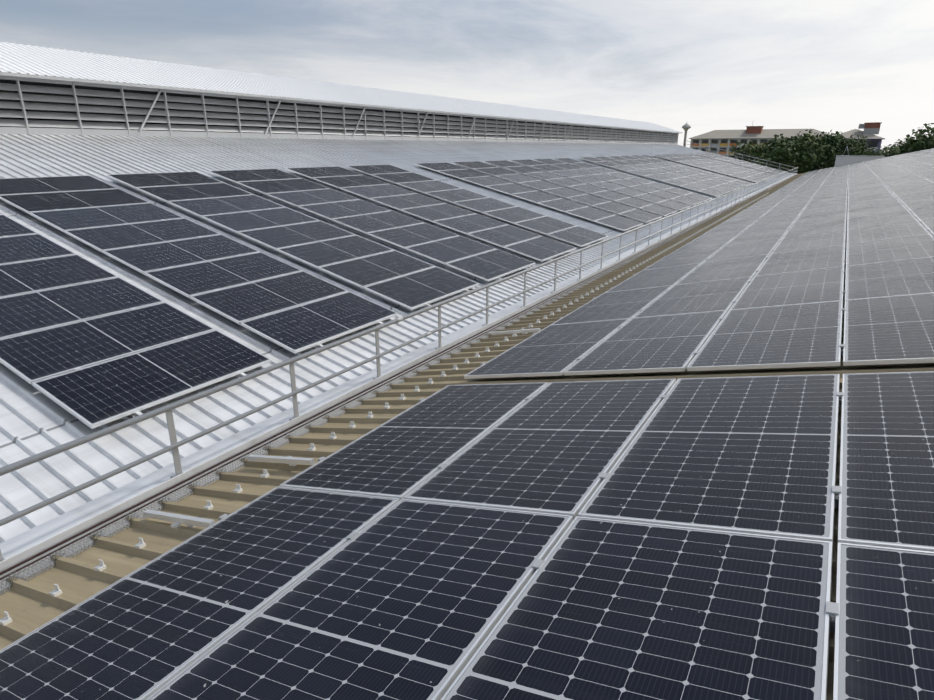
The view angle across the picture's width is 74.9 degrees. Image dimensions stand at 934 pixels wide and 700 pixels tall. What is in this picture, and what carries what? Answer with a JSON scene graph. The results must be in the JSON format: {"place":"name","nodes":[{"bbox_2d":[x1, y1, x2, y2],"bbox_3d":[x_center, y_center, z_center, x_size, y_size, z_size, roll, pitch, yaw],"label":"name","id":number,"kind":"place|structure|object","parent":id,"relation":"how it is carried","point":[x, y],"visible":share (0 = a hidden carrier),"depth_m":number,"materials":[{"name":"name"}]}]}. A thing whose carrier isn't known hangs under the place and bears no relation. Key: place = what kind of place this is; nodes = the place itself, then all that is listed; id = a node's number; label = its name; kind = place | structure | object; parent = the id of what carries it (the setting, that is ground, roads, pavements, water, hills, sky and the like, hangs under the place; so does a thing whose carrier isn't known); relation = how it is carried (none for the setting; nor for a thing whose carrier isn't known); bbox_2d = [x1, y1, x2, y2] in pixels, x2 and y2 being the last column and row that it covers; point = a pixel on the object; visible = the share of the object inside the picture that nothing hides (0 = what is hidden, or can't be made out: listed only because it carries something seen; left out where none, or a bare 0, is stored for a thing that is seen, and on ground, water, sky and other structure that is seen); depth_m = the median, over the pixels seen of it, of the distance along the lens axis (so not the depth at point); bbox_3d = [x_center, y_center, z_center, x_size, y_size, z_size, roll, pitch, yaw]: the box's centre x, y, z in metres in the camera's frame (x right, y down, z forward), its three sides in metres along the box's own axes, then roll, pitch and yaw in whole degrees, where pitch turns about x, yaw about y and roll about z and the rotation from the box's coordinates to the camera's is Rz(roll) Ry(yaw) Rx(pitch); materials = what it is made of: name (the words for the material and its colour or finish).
{"place":"outdoors","nodes":[
{"label":"outdoors","id":0,"kind":"place"},
{"bbox_2d":[0,75,678,144],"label":"louvre wall","id":1,"kind":"structure","parent":0,"point":[223,131],"depth_m":19.39,"materials":[{"name":"grey metal"}]},
{"bbox_2d":[0,71,679,132],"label":"roof edge trim","id":2,"kind":"structure","parent":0,"point":[18,74],"depth_m":18.69,"materials":[{"name":"grey metal"}]},
{"bbox_2d":[0,42,681,132],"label":"roof","id":3,"kind":"structure","parent":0,"point":[30,59],"depth_m":20.61,"materials":[{"name":"white metal"}]},
{"bbox_2d":[0,192,761,579],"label":"valley cables","id":4,"kind":"object","parent":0,"point":[288,428],"visible":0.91,"depth_m":5.41,"materials":[{"name":"grey metal"}]},
{"bbox_2d":[0,173,796,571],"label":"valley cover strip","id":5,"kind":"object","parent":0,"point":[56,529],"visible":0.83,"depth_m":5.64,"materials":[{"name":"silver metal"}]},
{"bbox_2d":[0,167,797,561],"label":"railing","id":6,"kind":"object","parent":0,"point":[172,447],"visible":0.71,"depth_m":5.74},
{"bbox_2d":[0,0,933,149],"label":"sky","id":7,"kind":"structure","parent":0,"point":[705,65],"materials":[{"name":"grey"}]},
{"bbox_2d":[682,123,690,146],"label":"water tower","id":8,"kind":"structure","parent":0,"point":[686,127],"depth_m":238.34,"materials":[{"name":"concrete"}]},
{"bbox_2d":[834,156,883,166],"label":"parapet wall","id":9,"kind":"structure","parent":0,"point":[841,160],"depth_m":61.38,"materials":[{"name":"grey concrete"}]},
{"label":"ground","id":10,"kind":"structure","parent":0,"visible":0},
{"bbox_2d":[688,124,826,160],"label":"building","id":11,"kind":"structure","parent":10,"relation":"on","point":[723,140],"depth_m":225.05,"materials":[{"name":"grey"}]},
{"bbox_2d":[744,134,790,154],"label":"tree","id":12,"kind":"object","parent":10,"relation":"on","point":[782,137],"depth_m":92.02,"materials":[{"name":"green plant"}]},
{"bbox_2d":[729,135,811,166],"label":"tree","id":13,"kind":"object","parent":10,"relation":"on","point":[751,150],"visible":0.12,"depth_m":85.44,"materials":[{"name":"green plant"}]},
{"bbox_2d":[754,140,836,173],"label":"tree","id":14,"kind":"object","parent":10,"relation":"on","point":[784,157],"visible":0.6,"depth_m":76.78,"materials":[{"name":"green plant"}]},
{"bbox_2d":[768,133,841,170],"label":"tree","id":15,"kind":"object","parent":10,"relation":"on","point":[809,140],"visible":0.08,"depth_m":79.70,"materials":[{"name":"green plant"}]},
{"bbox_2d":[760,129,849,164],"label":"tree","id":16,"kind":"object","parent":10,"relation":"on","point":[835,141],"visible":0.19,"depth_m":85.41,"materials":[{"name":"green plant"}]},
{"bbox_2d":[809,130,861,155],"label":"tree","id":17,"kind":"object","parent":10,"relation":"on","point":[852,148],"visible":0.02,"depth_m":89.78,"materials":[{"name":"green plant"}]},
{"bbox_2d":[807,136,865,152],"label":"tree","id":18,"kind":"object","parent":10,"relation":"on","point":[858,142],"depth_m":139.13,"materials":[{"name":"green plant"}]},
{"bbox_2d":[829,133,869,149],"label":"tree","id":19,"kind":"object","parent":10,"relation":"on","point":[864,143],"visible":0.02,"depth_m":154.22,"materials":[{"name":"green plant"}]},
{"bbox_2d":[834,122,884,151],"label":"building","id":20,"kind":"structure","parent":10,"relation":"on","point":[870,129],"depth_m":165.42,"materials":[{"name":"grey"}]},
{"bbox_2d":[849,145,890,156],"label":"tree","id":21,"kind":"object","parent":10,"relation":"on","point":[866,152],"visible":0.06,"depth_m":117.31,"materials":[{"name":"green plant"}]},
{"bbox_2d":[885,132,933,156],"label":"tree","id":22,"kind":"object","parent":10,"relation":"on","point":[899,151],"visible":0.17,"depth_m":74.69,"materials":[{"name":"green plant"}]},
{"bbox_2d":[893,134,932,152],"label":"tree","id":23,"kind":"object","parent":10,"relation":"on","point":[901,144],"visible":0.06,"depth_m":169.34,"materials":[{"name":"green plant"}]},
{"bbox_2d":[901,138,933,152],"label":"tree","id":24,"kind":"object","parent":10,"relation":"on","point":[928,140],"depth_m":76.96,"materials":[{"name":"green plant"}]},
{"bbox_2d":[905,123,933,148],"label":"tree","id":25,"kind":"object","parent":10,"relation":"on","point":[922,131],"visible":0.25,"depth_m":78.87,"materials":[{"name":"green plant"}]},
{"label":"factory wall","id":26,"kind":"structure","parent":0},
{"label":"factory gable walls","id":27,"kind":"object","parent":26,"relation":"on","visible":0},
{"bbox_2d":[0,133,792,542],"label":"metal roof","id":28,"kind":"structure","parent":27,"relation":"on","point":[34,421],"depth_m":10.01,"materials":[{"name":"silver metal"}]},
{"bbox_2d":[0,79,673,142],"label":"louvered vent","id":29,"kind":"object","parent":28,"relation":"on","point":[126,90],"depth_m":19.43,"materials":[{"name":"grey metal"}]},
{"bbox_2d":[3,154,783,417],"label":"clamps","id":30,"kind":"object","parent":28,"relation":"on","point":[133,415],"visible":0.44,"depth_m":12.48,"materials":[{"name":"metal"}]},
{"bbox_2d":[0,153,784,428],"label":"solar panels","id":31,"kind":"object","parent":30,"relation":"on","point":[143,355],"visible":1,"depth_m":10.14,"materials":[{"name":"black glass"}]},
{"bbox_2d":[684,140,797,171],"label":"roof handrail","id":32,"kind":"object","parent":28,"relation":"on","point":[742,156],"visible":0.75,"depth_m":66.04,"materials":[{"name":"metal"}]},
{"bbox_2d":[0,174,796,595],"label":"valley gutter","id":33,"kind":"object","parent":27,"relation":"on","point":[178,496],"visible":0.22,"depth_m":5.22,"materials":[{"name":"grey metal"}]},
{"bbox_2d":[0,172,933,699],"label":"metal roof","id":34,"kind":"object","parent":27,"relation":"on","point":[32,604],"visible":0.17,"depth_m":4.88,"materials":[{"name":"beige metal"}]},
{"bbox_2d":[143,328,540,527],"bbox_3d":[-0.669,0.452,6.383,0.808,0.222,5.320,11,21,29],"label":"mounting rail","id":35,"kind":"object","parent":34,"relation":"on","point":[190,521],"visible":0.92,"depth_m":4.81,"materials":[{"name":"metal"}]},
{"bbox_2d":[0,192,768,625],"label":"roof brackets","id":36,"kind":"object","parent":34,"relation":"on","point":[6,620],"visible":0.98,"depth_m":6.07,"materials":[{"name":"white metal"}]},
{"bbox_2d":[0,148,933,699],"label":"solar panels","id":37,"kind":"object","parent":34,"relation":"on","point":[684,550],"depth_m":3.13,"materials":[{"name":"black glass"}]},
{"bbox_2d":[218,154,933,632],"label":"clamps","id":38,"kind":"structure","parent":34,"relation":"on","point":[832,608],"depth_m":3.52,"materials":[{"name":"metal"}]}
]}

